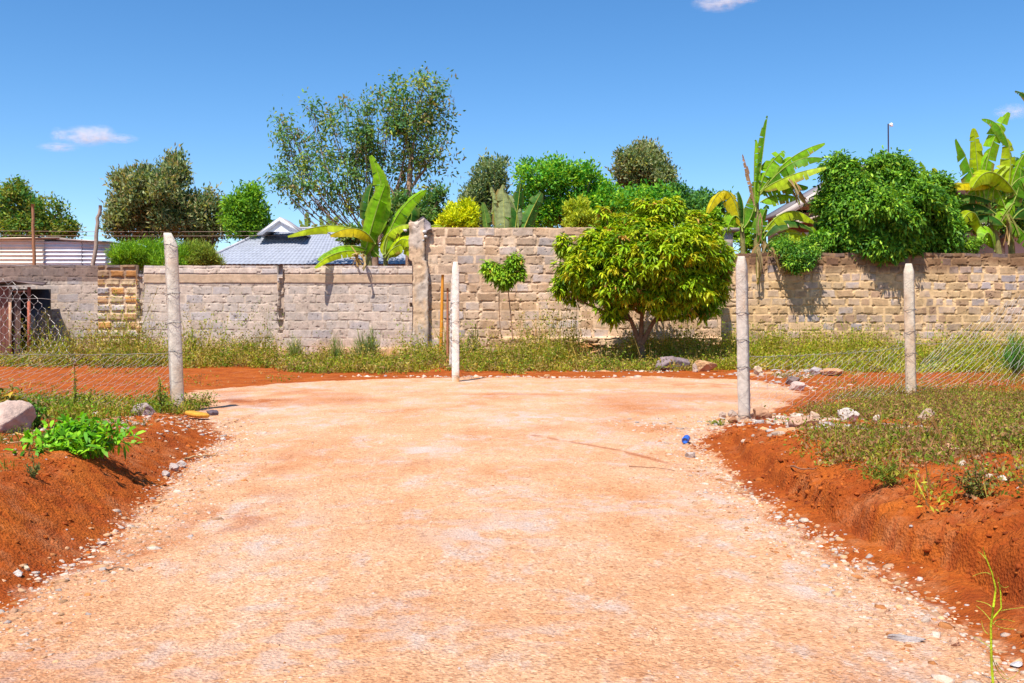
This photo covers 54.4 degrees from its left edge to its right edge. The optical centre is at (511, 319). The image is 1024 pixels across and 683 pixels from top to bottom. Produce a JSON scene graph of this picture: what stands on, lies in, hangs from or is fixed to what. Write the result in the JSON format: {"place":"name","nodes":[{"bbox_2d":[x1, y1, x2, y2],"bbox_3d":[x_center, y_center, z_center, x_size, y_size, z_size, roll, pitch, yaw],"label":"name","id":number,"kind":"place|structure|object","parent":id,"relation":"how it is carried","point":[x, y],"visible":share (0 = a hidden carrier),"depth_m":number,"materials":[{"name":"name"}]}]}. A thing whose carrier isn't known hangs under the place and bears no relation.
{"place":"outdoors","nodes":[
{"label":"outdoors","id":0,"kind":"place"},
{"bbox_2d":[0,376,1023,682],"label":"gravel road","id":1,"kind":"structure","parent":0,"point":[410,542],"depth_m":4.37,"materials":[{"name":"gravel"}]},
{"bbox_2d":[183,452,217,459],"bbox_3d":[-2.467,1.085,7.901,0.018,0.040,0.426,0,0,19],"label":"stick","id":2,"kind":"object","parent":1,"relation":"on","point":[192,456],"visible":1,"depth_m":7.84,"materials":[{"name":"brown wood"}]},
{"bbox_2d":[206,410,218,415],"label":"rock","id":3,"kind":"object","parent":1,"relation":"on","point":[212,412],"visible":0.85,"depth_m":11.38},
{"bbox_2d":[682,435,689,443],"bbox_3d":[1.537,1.053,8.770,0.064,0.071,0.173,0,0,19],"label":"plastic bottle","id":4,"kind":"object","parent":1,"relation":"on","point":[685,439],"visible":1,"depth_m":8.69,"materials":[{"name":"blue"}]},
{"bbox_2d":[685,452,694,457],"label":"rock","id":5,"kind":"object","parent":1,"relation":"on","point":[690,454],"visible":0.96,"depth_m":7.88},
{"bbox_2d":[706,419,729,425],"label":"scrub plant","id":6,"kind":"object","parent":1,"relation":"on","point":[720,422],"visible":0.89,"depth_m":10.41,"materials":[{"name":"green plant"}]},
{"bbox_2d":[728,409,736,416],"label":"rock","id":7,"kind":"object","parent":1,"relation":"on","point":[732,413],"visible":0.88,"depth_m":11.38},
{"bbox_2d":[887,634,925,642],"bbox_3d":[1.338,1.082,3.378,0.126,0.026,0.040,0,0,13],"label":"rock","id":8,"kind":"object","parent":1,"relation":"on","point":[901,637],"visible":1,"depth_m":3.37,"materials":[{"name":"stone"}]},
{"bbox_2d":[948,637,960,645],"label":"rock","id":9,"kind":"object","parent":1,"relation":"on","point":[953,641],"visible":1,"depth_m":3.34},
{"bbox_2d":[974,548,1023,682],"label":"leafless stalk","id":10,"kind":"object","parent":1,"relation":"on","point":[991,646],"visible":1,"depth_m":2.85,"materials":[{"name":"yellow plant stem"}]},
{"bbox_2d":[0,364,1023,671],"bbox_3d":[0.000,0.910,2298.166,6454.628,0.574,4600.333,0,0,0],"label":"ground","id":11,"kind":"structure","parent":0,"point":[874,516],"depth_m":5.24,"materials":[{"name":"soil"}]},
{"bbox_2d":[0,384,27,401],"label":"dry plant","id":12,"kind":"object","parent":11,"relation":"on","point":[9,395],"visible":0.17,"depth_m":9.29,"materials":[{"name":"yellow plant"}]},
{"bbox_2d":[0,400,36,432],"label":"rock","id":13,"kind":"object","parent":11,"relation":"on","point":[18,413],"visible":0.83,"depth_m":7.64,"materials":[{"name":"stone"}]},
{"bbox_2d":[0,280,51,361],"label":"shed","id":14,"kind":"structure","parent":11,"relation":"on","point":[29,308],"depth_m":24.66,"materials":[{"name":"metal"}]},
{"bbox_2d":[13,290,20,356],"bbox_3d":[-12.255,0.208,24.655,0.182,1.883,0.030,0,0,0],"label":"door","id":15,"kind":"structure","parent":14,"relation":"in","point":[16,310],"depth_m":24.64,"materials":[{"name":"metal"}]},
{"bbox_2d":[24,455,40,478],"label":"scrub plant","id":16,"kind":"object","parent":11,"relation":"on","point":[33,473],"visible":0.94,"depth_m":5.25,"materials":[{"name":"green plant"}]},
{"bbox_2d":[31,204,35,264],"bbox_3d":[-14.704,-2.535,30.603,0.149,2.020,0.105,0,0,0],"label":"wooden pole","id":17,"kind":"object","parent":11,"relation":"on","point":[33,236],"visible":0.94,"depth_m":30.57,"materials":[{"name":"brown wood"}]},
{"bbox_2d":[27,394,53,428],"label":"leafy bush","id":18,"kind":"object","parent":11,"relation":"on","point":[38,418],"visible":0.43,"depth_m":7.99,"materials":[{"name":"green plant"}]},
{"bbox_2d":[31,397,52,416],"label":"dry plant","id":19,"kind":"object","parent":11,"relation":"on","point":[36,400],"visible":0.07,"depth_m":9.58,"materials":[{"name":"brown plant"}]},
{"bbox_2d":[0,173,86,239],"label":"leafy tree","id":20,"kind":"object","parent":11,"relation":"on","point":[15,220],"visible":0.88,"depth_m":41.66,"materials":[{"name":"green plant"}]},
{"bbox_2d":[0,237,142,273],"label":"iron shed","id":21,"kind":"structure","parent":11,"relation":"on","point":[16,251],"depth_m":31.00,"materials":[{"name":"white metal"}]},
{"bbox_2d":[71,365,79,403],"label":"tall weed","id":22,"kind":"object","parent":11,"relation":"on","point":[75,392],"visible":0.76,"depth_m":10.40,"materials":[{"name":"green plant"}]},
{"bbox_2d":[3,411,147,460],"bbox_3d":[-2.723,0.756,6.235,0.760,0.345,0.651,0,0,0],"label":"leafy plant","id":23,"kind":"object","parent":11,"relation":"on","point":[82,437],"visible":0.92,"depth_m":6.19,"materials":[{"name":"green plant"}]},
{"bbox_2d":[0,413,164,471],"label":"weeds","id":24,"kind":"object","parent":11,"relation":"on","point":[31,429],"visible":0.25,"depth_m":7.42,"materials":[{"name":"green plant"}]},
{"bbox_2d":[82,387,92,405],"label":"tall weed","id":25,"kind":"object","parent":11,"relation":"on","point":[88,396],"visible":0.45,"depth_m":10.19,"materials":[{"name":"green plant"}]},
{"bbox_2d":[91,205,101,264],"bbox_3d":[-12.784,-2.511,30.603,0.368,1.988,0.126,0,0,0],"label":"wooden pole","id":26,"kind":"object","parent":11,"relation":"on","point":[95,250],"visible":0.91,"depth_m":30.55,"materials":[{"name":"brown wood"}]},
{"bbox_2d":[0,385,220,420],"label":"weeds","id":27,"kind":"object","parent":11,"relation":"on","point":[60,404],"visible":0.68,"depth_m":10.92,"materials":[{"name":"green plant"}]},
{"bbox_2d":[131,403,154,415],"bbox_3d":[-3.777,0.940,10.199,0.168,0.176,0.214,0,0,41],"label":"rock","id":28,"kind":"object","parent":11,"relation":"on","point":[146,411],"visible":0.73,"depth_m":10.15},
{"bbox_2d":[104,233,196,273],"bbox_3d":[-11.309,-0.779,31.037,2.913,4.060,2.221,0,0,0],"label":"feathery shrub","id":29,"kind":"object","parent":11,"relation":"on","point":[131,253],"visible":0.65,"depth_m":30.60,"materials":[{"name":"green plant"}]},
{"bbox_2d":[98,143,215,245],"bbox_3d":[-14.249,-2.948,40.122,4.188,8.406,4.076,0,0,28],"label":"leafy tree","id":30,"kind":"object","parent":11,"relation":"on","point":[146,200],"visible":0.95,"depth_m":39.44,"materials":[{"name":"green plant"}]},
{"bbox_2d":[154,377,166,413],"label":"tall weed","id":31,"kind":"object","parent":11,"relation":"on","point":[164,396],"visible":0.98,"depth_m":10.90,"materials":[{"name":"green plant"}]},
{"bbox_2d":[163,233,183,410],"bbox_3d":[-4.002,0.169,11.786,0.258,2.386,0.209,0,0,0],"label":"concrete post","id":32,"kind":"object","parent":11,"relation":"on","point":[173,320],"visible":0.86,"depth_m":11.74,"materials":[{"name":"concrete"}]},
{"bbox_2d":[0,280,170,408],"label":"wire fence","id":33,"kind":"object","parent":32,"relation":"attached to","point":[68,354],"visible":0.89,"depth_m":10.75,"materials":[{"name":"metal"}]},
{"bbox_2d":[169,463,179,470],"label":"rock","id":34,"kind":"object","parent":11,"relation":"on","point":[173,466],"visible":0.98,"depth_m":7.19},
{"bbox_2d":[176,460,186,467],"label":"rock","id":35,"kind":"object","parent":11,"relation":"on","point":[181,463],"visible":0.89,"depth_m":7.38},
{"bbox_2d":[183,328,200,355],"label":"tall weed","id":36,"kind":"object","parent":11,"relation":"on","point":[191,343],"visible":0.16,"depth_m":24.56,"materials":[{"name":"green plant"}]},
{"bbox_2d":[184,411,209,417],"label":"flat stone","id":37,"kind":"object","parent":11,"relation":"on","point":[196,414],"visible":1,"depth_m":10.84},
{"bbox_2d":[179,237,226,265],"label":"feathery shrub","id":38,"kind":"object","parent":11,"relation":"on","point":[206,254],"visible":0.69,"depth_m":31.41,"materials":[{"name":"green plant"}]},
{"bbox_2d":[181,181,230,247],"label":"leafy tree","id":39,"kind":"object","parent":11,"relation":"on","point":[211,200],"visible":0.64,"depth_m":40.56,"materials":[{"name":"green plant"}]},
{"bbox_2d":[0,265,412,359],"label":"stone wall","id":40,"kind":"structure","parent":11,"relation":"on","point":[310,301],"depth_m":26.30,"materials":[{"name":"stone"}]},
{"bbox_2d":[214,179,275,243],"bbox_3d":[-10.792,-2.191,39.814,2.228,6.884,2.712,0,0,40],"label":"leafy tree","id":41,"kind":"object","parent":11,"relation":"on","point":[244,210],"visible":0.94,"depth_m":39.44,"materials":[{"name":"green plant"}]},
{"bbox_2d":[286,331,305,355],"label":"grass clump","id":42,"kind":"object","parent":11,"relation":"on","point":[296,349],"visible":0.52,"depth_m":24.58,"materials":[{"name":"green plant"}]},
{"bbox_2d":[299,212,323,226],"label":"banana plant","id":43,"kind":"object","parent":11,"relation":"on","point":[307,223],"visible":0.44,"depth_m":44.01,"materials":[{"name":"green plant"}]},
{"bbox_2d":[216,217,425,274],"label":"house","id":44,"kind":"structure","parent":11,"relation":"on","point":[279,251],"depth_m":37.79,"materials":[{"name":"tile"}]},
{"bbox_2d":[23,235,287,235],"bbox_3d":[-14.889,-3.290,39.000,12.248,0.063,0.014,0,0,0],"label":"overhead cable","id":45,"kind":"object","parent":44,"relation":"attached to","point":[61,235],"visible":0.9,"depth_m":39.00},
{"bbox_2d":[54,231,259,231],"bbox_3d":[-14.889,-3.458,39.000,12.248,0.063,0.014,0,0,0],"label":"overhead cable","id":46,"kind":"object","parent":44,"relation":"attached to","point":[196,231],"visible":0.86,"depth_m":39.00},
{"bbox_2d":[325,215,342,224],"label":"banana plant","id":47,"kind":"object","parent":11,"relation":"on","point":[330,222],"visible":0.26,"depth_m":44.02,"materials":[{"name":"green plant"}]},
{"bbox_2d":[326,331,345,357],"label":"grass clump","id":48,"kind":"object","parent":11,"relation":"on","point":[336,350],"visible":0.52,"depth_m":23.97,"materials":[{"name":"green plant"}]},
{"bbox_2d":[257,61,456,265],"bbox_3d":[-5.296,-3.793,34.110,6.853,9.941,3.750,0,0,0],"label":"airy tree","id":49,"kind":"object","parent":11,"relation":"on","point":[365,145],"visible":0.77,"depth_m":33.59,"materials":[{"name":"green plant"}]},
{"bbox_2d":[349,326,371,358],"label":"grass clump","id":50,"kind":"object","parent":11,"relation":"on","point":[366,344],"visible":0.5,"depth_m":23.58,"materials":[{"name":"green plant"}]},
{"bbox_2d":[0,275,731,374],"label":"weeds","id":51,"kind":"object","parent":11,"relation":"on","point":[509,361],"visible":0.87,"depth_m":23.24,"materials":[{"name":"green plant"}]},
{"bbox_2d":[288,155,443,270],"bbox_3d":[-3.861,-1.951,26.800,4.043,5.092,1.708,0,0,-23],"label":"banana plant","id":52,"kind":"object","parent":11,"relation":"on","point":[376,215],"visible":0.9,"depth_m":27.10,"materials":[{"name":"green plant"}]},
{"bbox_2d":[360,325,380,354],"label":"grass clump","id":53,"kind":"object","parent":11,"relation":"on","point":[372,346],"visible":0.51,"depth_m":24.15,"materials":[{"name":"green plant"}]},
{"bbox_2d":[333,181,450,265],"bbox_3d":[-3.794,-1.616,31.802,3.775,5.738,1.962,0,0,-14],"label":"leafy tree","id":54,"kind":"object","parent":11,"relation":"on","point":[432,211],"visible":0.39,"depth_m":31.82,"materials":[{"name":"green plant"}]},
{"bbox_2d":[357,68,465,265],"bbox_3d":[-3.405,-3.751,33.549,3.757,9.114,2.977,0,0,0],"label":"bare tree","id":55,"kind":"object","parent":11,"relation":"on","point":[411,151],"visible":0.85,"depth_m":33.32,"materials":[{"name":"green plant"}]},
{"bbox_2d":[403,217,431,350],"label":"wall pillar","id":56,"kind":"structure","parent":11,"relation":"on","point":[420,228],"depth_m":25.56,"materials":[{"name":"concrete"}]},
{"bbox_2d":[439,275,443,351],"bbox_3d":[-1.740,-0.121,24.602,0.125,1.971,0.088,0,0,0],"label":"wooden pole","id":57,"kind":"object","parent":11,"relation":"on","point":[442,300],"visible":0.83,"depth_m":24.57,"materials":[{"name":"wood"}]},
{"bbox_2d":[446,288,448,361],"bbox_3d":[-1.500,0.129,23.202,0.064,1.714,0.063,0,0,0],"label":"wooden pole","id":58,"kind":"object","parent":11,"relation":"on","point":[447,323],"visible":0.96,"depth_m":23.18,"materials":[{"name":"brown wood"}]},
{"bbox_2d":[449,278,451,366],"bbox_3d":[-1.326,0.200,21.990,0.152,2.350,0.148,0,0,0],"label":"concrete post","id":59,"kind":"object","parent":11,"relation":"on","point":[450,357],"visible":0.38,"depth_m":21.95,"materials":[{"name":"concrete"}]},
{"bbox_2d":[450,302,451,365],"bbox_3d":[-1.193,0.300,19.875,0.021,1.358,4.286,0,0,-4],"label":"wire fence","id":60,"kind":"object","parent":59,"relation":"attached to","point":[451,334],"visible":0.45,"depth_m":21.55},
{"bbox_2d":[451,262,459,381],"bbox_3d":[-1.002,0.169,17.687,0.169,2.386,0.196,0,0,0],"label":"concrete post","id":61,"kind":"object","parent":11,"relation":"on","point":[455,320],"visible":0.94,"depth_m":17.64,"materials":[{"name":"concrete"}]},
{"bbox_2d":[431,196,481,227],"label":"golden shrub","id":62,"kind":"object","parent":11,"relation":"on","point":[463,213],"visible":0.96,"depth_m":29.46,"materials":[{"name":"yellow plant"}]},
{"bbox_2d":[459,336,475,361],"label":"tall weed","id":63,"kind":"object","parent":11,"relation":"on","point":[467,349],"visible":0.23,"depth_m":23.75,"materials":[{"name":"green plant"}]},
{"bbox_2d":[469,324,481,351],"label":"tall weed","id":64,"kind":"object","parent":11,"relation":"on","point":[476,340],"visible":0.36,"depth_m":24.25,"materials":[{"name":"green plant"}]},
{"bbox_2d":[453,147,513,227],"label":"leafy tree","id":65,"kind":"object","parent":11,"relation":"on","point":[480,185],"visible":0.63,"depth_m":43.70,"materials":[{"name":"green plant"}]},
{"bbox_2d":[477,251,530,349],"bbox_3d":[-0.195,-0.254,24.007,1.302,2.808,0.807,0,0,0],"label":"young tree","id":66,"kind":"object","parent":11,"relation":"on","point":[507,276],"visible":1,"depth_m":23.89,"materials":[{"name":"green plant"}]},
{"bbox_2d":[481,184,542,227],"bbox_3d":[-0.005,-1.718,30.177,1.900,4.748,0.493,0,0,0],"label":"banana plant","id":67,"kind":"object","parent":11,"relation":"on","point":[512,209],"visible":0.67,"depth_m":30.02,"materials":[{"name":"green plant"}]},
{"bbox_2d":[0,364,1023,399],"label":"weeds","id":68,"kind":"object","parent":11,"relation":"on","point":[1011,378],"visible":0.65,"depth_m":17.86,"materials":[{"name":"green plant"}]},
{"bbox_2d":[3,368,1022,527],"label":"rubble","id":69,"kind":"object","parent":11,"relation":"on","point":[779,431],"visible":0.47,"depth_m":10.10,"materials":[{"name":"stone"}]},
{"bbox_2d":[426,227,721,360],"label":"stone wall","id":70,"kind":"structure","parent":11,"relation":"on","point":[467,250],"depth_m":25.75,"materials":[{"name":"stone"}]},
{"bbox_2d":[560,193,599,227],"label":"golden shrub","id":71,"kind":"object","parent":11,"relation":"on","point":[579,212],"visible":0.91,"depth_m":29.62,"materials":[{"name":"yellow plant"}]},
{"bbox_2d":[492,151,687,227],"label":"leafy tree","id":72,"kind":"object","parent":11,"relation":"on","point":[556,179],"visible":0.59,"depth_m":41.38,"materials":[{"name":"green plant"}]},
{"bbox_2d":[546,194,738,357],"bbox_3d":[3.187,-0.860,23.181,4.365,4.133,3.790,0,0,-37],"label":"leafy tree","id":73,"kind":"object","parent":11,"relation":"on","point":[656,262],"visible":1,"depth_m":22.37,"materials":[{"name":"green plant"}]},
{"bbox_2d":[604,135,681,197],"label":"leafy tree","id":74,"kind":"object","parent":11,"relation":"on","point":[645,159],"visible":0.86,"depth_m":45.31,"materials":[{"name":"green plant"}]},
{"bbox_2d":[655,356,689,370],"bbox_3d":[3.452,0.965,21.503,0.916,0.360,0.404,0,0,-27],"label":"rock","id":75,"kind":"object","parent":11,"relation":"on","point":[666,363],"visible":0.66,"depth_m":21.35,"materials":[{"name":"stone"}]},
{"bbox_2d":[663,175,736,225],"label":"leafy tree","id":76,"kind":"object","parent":11,"relation":"on","point":[697,199],"visible":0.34,"depth_m":43.69,"materials":[{"name":"green plant"}]},
{"bbox_2d":[694,360,716,370],"bbox_3d":[4.075,1.005,20.992,0.518,0.306,0.347,0,0,0],"label":"rock","id":77,"kind":"object","parent":11,"relation":"on","point":[701,365],"visible":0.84,"depth_m":20.90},
{"bbox_2d":[701,206,753,253],"bbox_3d":[6.291,-1.064,29.157,1.717,4.629,1.237,0,0,0],"label":"leafy bush","id":78,"kind":"object","parent":11,"relation":"on","point":[749,240],"visible":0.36,"depth_m":28.86,"materials":[{"name":"green plant"}]},
{"bbox_2d":[735,256,751,420],"bbox_3d":[2.532,0.353,10.888,0.177,2.089,0.180,0,0,0],"label":"concrete post","id":79,"kind":"object","parent":11,"relation":"on","point":[743,342],"visible":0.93,"depth_m":10.85,"materials":[{"name":"concrete"}]},
{"bbox_2d":[753,366,762,374],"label":"rock","id":80,"kind":"object","parent":11,"relation":"on","point":[758,370],"visible":0.91,"depth_m":19.25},
{"bbox_2d":[753,406,771,419],"bbox_3d":[2.696,1.013,10.694,0.196,0.147,0.215,0,0,0],"label":"rock","id":81,"kind":"object","parent":11,"relation":"on","point":[760,411],"visible":0.87,"depth_m":10.61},
{"bbox_2d":[706,116,825,283],"bbox_3d":[7.059,-2.528,27.339,3.306,6.285,1.561,0,0,0],"label":"banana plant","id":82,"kind":"object","parent":11,"relation":"on","point":[737,213],"visible":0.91,"depth_m":27.68,"materials":[{"name":"green plant"}]},
{"bbox_2d":[785,376,799,384],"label":"rock","id":83,"kind":"object","parent":11,"relation":"on","point":[790,379],"visible":0.69,"depth_m":17.54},
{"bbox_2d":[789,381,805,390],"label":"rock","id":84,"kind":"object","parent":11,"relation":"on","point":[795,384],"visible":0.9,"depth_m":16.56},
{"bbox_2d":[765,232,831,275],"bbox_3d":[7.808,-0.786,26.966,1.993,3.206,1.653,0,0,0],"label":"vine bush","id":85,"kind":"object","parent":11,"relation":"on","point":[795,262],"visible":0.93,"depth_m":26.70,"materials":[{"name":"green plant"}]},
{"bbox_2d":[788,415,818,427],"bbox_3d":[2.429,0.874,8.293,0.249,0.150,0.177,0,0,0],"label":"rock","id":86,"kind":"object","parent":11,"relation":"on","point":[797,419],"visible":0.42,"depth_m":8.25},
{"bbox_2d":[809,367,821,374],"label":"rock","id":87,"kind":"object","parent":11,"relation":"on","point":[813,370],"visible":0.8,"depth_m":19.25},
{"bbox_2d":[810,411,820,421],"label":"rock","id":88,"kind":"object","parent":11,"relation":"on","point":[816,415],"visible":0.23,"depth_m":8.67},
{"bbox_2d":[820,368,842,375],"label":"rock","id":89,"kind":"object","parent":11,"relation":"on","point":[832,371],"visible":0.81,"depth_m":19.12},
{"bbox_2d":[665,312,1023,373],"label":"weeds","id":90,"kind":"object","parent":11,"relation":"on","point":[779,350],"visible":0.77,"depth_m":23.37,"materials":[{"name":"green plant"}]},
{"bbox_2d":[837,408,859,421],"bbox_3d":[3.009,0.862,8.893,0.191,0.149,0.098,0,0,34],"label":"rock","id":91,"kind":"object","parent":11,"relation":"on","point":[848,411],"visible":0.62,"depth_m":8.86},
{"bbox_2d":[721,252,1023,350],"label":"stone wall","id":92,"kind":"structure","parent":11,"relation":"on","point":[959,290],"depth_m":27.00,"materials":[{"name":"stone"}]},
{"bbox_2d":[721,228,738,247],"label":"gate pillar","id":93,"kind":"structure","parent":92,"relation":"on","point":[728,238],"depth_m":26.98,"materials":[{"name":"concrete"}]},
{"bbox_2d":[765,166,997,249],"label":"house","id":94,"kind":"structure","parent":11,"relation":"on","point":[793,205],"depth_m":36.40,"materials":[{"name":"tile"}]},
{"bbox_2d":[803,145,971,267],"bbox_3d":[10.496,-2.013,27.549,4.656,5.769,3.522,0,0,0],"label":"leafy tree","id":95,"kind":"object","parent":11,"relation":"on","point":[882,207],"visible":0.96,"depth_m":27.09,"materials":[{"name":"green plant"}]},
{"bbox_2d":[861,457,915,487],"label":"scrub plant","id":96,"kind":"object","parent":11,"relation":"on","point":[889,477],"visible":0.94,"depth_m":5.09,"materials":[{"name":"green plant"}]},
{"bbox_2d":[754,376,1023,511],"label":"weeds","id":97,"kind":"object","parent":11,"relation":"on","point":[1004,419],"visible":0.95,"depth_m":6.62,"materials":[{"name":"green plant"}]},
{"bbox_2d":[904,263,917,394],"bbox_3d":[5.520,0.295,13.787,0.197,2.136,0.202,0,0,0],"label":"concrete post","id":98,"kind":"object","parent":11,"relation":"on","point":[909,330],"visible":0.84,"depth_m":13.74,"materials":[{"name":"concrete"}]},
{"bbox_2d":[749,344,906,410],"bbox_3d":[4.010,0.723,12.350,4.158,0.776,0.020,0,0,-44],"label":"wire fence","id":99,"kind":"object","parent":98,"relation":"attached to","point":[830,373],"visible":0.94,"depth_m":12.25,"materials":[{"name":"metal"}]},
{"bbox_2d":[916,296,1023,388],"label":"wire fence","id":100,"kind":"object","parent":98,"relation":"attached to","point":[977,353],"visible":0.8,"depth_m":15.49,"materials":[{"name":"metal"}]},
{"bbox_2d":[917,408,934,420],"bbox_3d":[3.553,0.828,8.541,0.148,0.137,0.170,0,0,28],"label":"rock","id":101,"kind":"object","parent":11,"relation":"on","point":[921,414],"visible":0.38,"depth_m":8.50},
{"bbox_2d":[919,161,937,174],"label":"banana plant","id":102,"kind":"object","parent":11,"relation":"on","point":[921,165],"visible":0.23,"depth_m":29.61,"materials":[{"name":"green plant"}]},
{"bbox_2d":[951,234,988,253],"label":"leafy bush","id":103,"kind":"object","parent":11,"relation":"on","point":[972,247],"visible":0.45,"depth_m":27.66,"materials":[{"name":"green plant"}]},
{"bbox_2d":[948,460,1010,497],"bbox_3d":[2.092,0.732,4.502,0.231,0.194,0.229,0,0,0],"label":"scrub plant","id":104,"kind":"object","parent":11,"relation":"on","point":[973,487],"visible":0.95,"depth_m":4.49,"materials":[{"name":"green plant"}]},
{"bbox_2d":[950,91,1023,253],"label":"banana plant","id":105,"kind":"object","parent":11,"relation":"on","point":[983,180],"visible":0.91,"depth_m":28.20,"materials":[{"name":"green plant"}]},
{"bbox_2d":[958,154,1023,253],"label":"leafy tree","id":106,"kind":"object","parent":11,"relation":"on","point":[1020,223],"visible":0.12,"depth_m":30.91,"materials":[{"name":"green plant"}]},
{"bbox_2d":[963,225,1023,253],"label":"house","id":107,"kind":"structure","parent":11,"relation":"on","point":[1019,248],"depth_m":33.00,"materials":[{"name":"tile"}]},
{"bbox_2d":[990,327,1023,375],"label":"tall weed","id":108,"kind":"object","parent":11,"relation":"on","point":[1015,362],"visible":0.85,"depth_m":18.93,"materials":[{"name":"green plant"}]},
{"bbox_2d":[1010,661,1022,666],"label":"rock","id":109,"kind":"object","parent":11,"relation":"on","point":[1017,663],"visible":1,"depth_m":3.14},
{"bbox_2d":[0,0,1023,253],"label":"sky","id":110,"kind":"structure","parent":0,"point":[88,87],"materials":[{"name":"blue"}]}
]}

